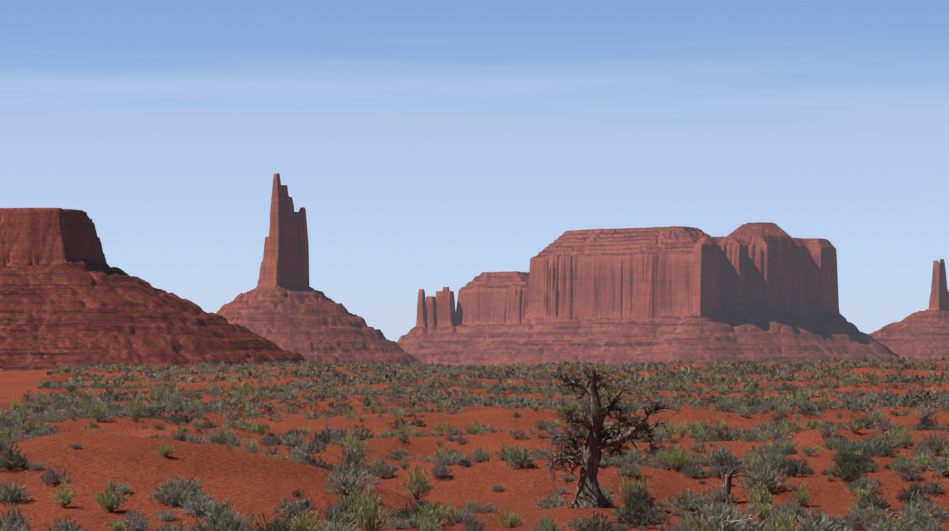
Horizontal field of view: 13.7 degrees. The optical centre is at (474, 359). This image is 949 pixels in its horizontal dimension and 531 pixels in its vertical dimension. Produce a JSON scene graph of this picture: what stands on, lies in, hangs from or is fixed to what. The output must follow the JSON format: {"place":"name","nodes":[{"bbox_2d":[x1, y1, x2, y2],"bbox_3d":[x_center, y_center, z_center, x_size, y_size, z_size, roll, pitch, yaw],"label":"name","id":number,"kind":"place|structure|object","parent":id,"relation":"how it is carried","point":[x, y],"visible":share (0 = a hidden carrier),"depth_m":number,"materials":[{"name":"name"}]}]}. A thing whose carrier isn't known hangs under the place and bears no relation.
{"place":"outdoors","nodes":[
{"label":"outdoors","id":0,"kind":"place"},
{"bbox_2d":[0,360,948,530],"bbox_3d":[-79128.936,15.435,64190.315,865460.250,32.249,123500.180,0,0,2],"label":"ground","id":1,"kind":"structure","parent":0,"point":[252,483],"depth_m":112.84,"materials":[{"name":"red soil"}]},
{"bbox_2d":[0,208,315,371],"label":"hill rock","id":2,"kind":"object","parent":1,"relation":"on","point":[69,295],"visible":0.73,"depth_m":2446.31,"materials":[{"name":"red stone"}]},
{"bbox_2d":[216,173,428,368],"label":"rock spire","id":3,"kind":"object","parent":1,"relation":"on","point":[283,305],"visible":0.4,"depth_m":6963.63,"materials":[{"name":"red stone"}]},
{"bbox_2d":[0,394,948,466],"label":"shrubs","id":4,"kind":"object","parent":1,"relation":"on","point":[13,420],"visible":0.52,"depth_m":173.41,"materials":[{"name":"green plant"}]},
{"bbox_2d":[0,423,948,530],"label":"shrubs","id":5,"kind":"object","parent":1,"relation":"on","point":[766,463],"visible":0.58,"depth_m":88.30,"materials":[{"name":"green plant"}]},
{"bbox_2d":[16,374,948,419],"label":"shrubs","id":6,"kind":"object","parent":1,"relation":"on","point":[869,400],"visible":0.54,"depth_m":331.06,"materials":[{"name":"green plant"}]},
{"bbox_2d":[36,355,948,391],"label":"distant shrubs","id":7,"kind":"object","parent":1,"relation":"on","point":[476,371],"visible":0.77,"depth_m":550.09,"materials":[{"name":"green plant"}]},
{"bbox_2d":[527,353,679,507],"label":"juniper tree","id":8,"kind":"object","parent":1,"relation":"on","point":[588,492],"visible":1,"depth_m":90.03,"materials":[{"name":"brown plant"}]},
{"bbox_2d":[396,222,899,367],"bbox_3d":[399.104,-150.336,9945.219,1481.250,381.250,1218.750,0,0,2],"label":"mesa","id":9,"kind":"structure","parent":1,"relation":"on","point":[757,291],"depth_m":9879.45,"materials":[{"name":"red stone"}]},
{"bbox_2d":[694,505,756,530],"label":"dead branches","id":10,"kind":"object","parent":1,"relation":"on","point":[722,513],"visible":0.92,"depth_m":80.13,"materials":[{"name":"grey wood"}]},
{"bbox_2d":[720,457,766,504],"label":"dead stump","id":11,"kind":"object","parent":1,"relation":"on","point":[727,480],"visible":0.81,"depth_m":110.36,"materials":[{"name":"grey wood"}]},
{"bbox_2d":[868,259,948,360],"bbox_3d":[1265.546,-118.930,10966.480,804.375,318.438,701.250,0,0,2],"label":"rock spire","id":12,"kind":"object","parent":1,"relation":"on","point":[922,335],"visible":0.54,"depth_m":10846.18,"materials":[{"name":"red stone"}]},
{"bbox_2d":[0,0,948,341],"label":"sky","id":13,"kind":"structure","parent":0,"point":[431,146],"materials":[{"name":"blue"}]}
]}

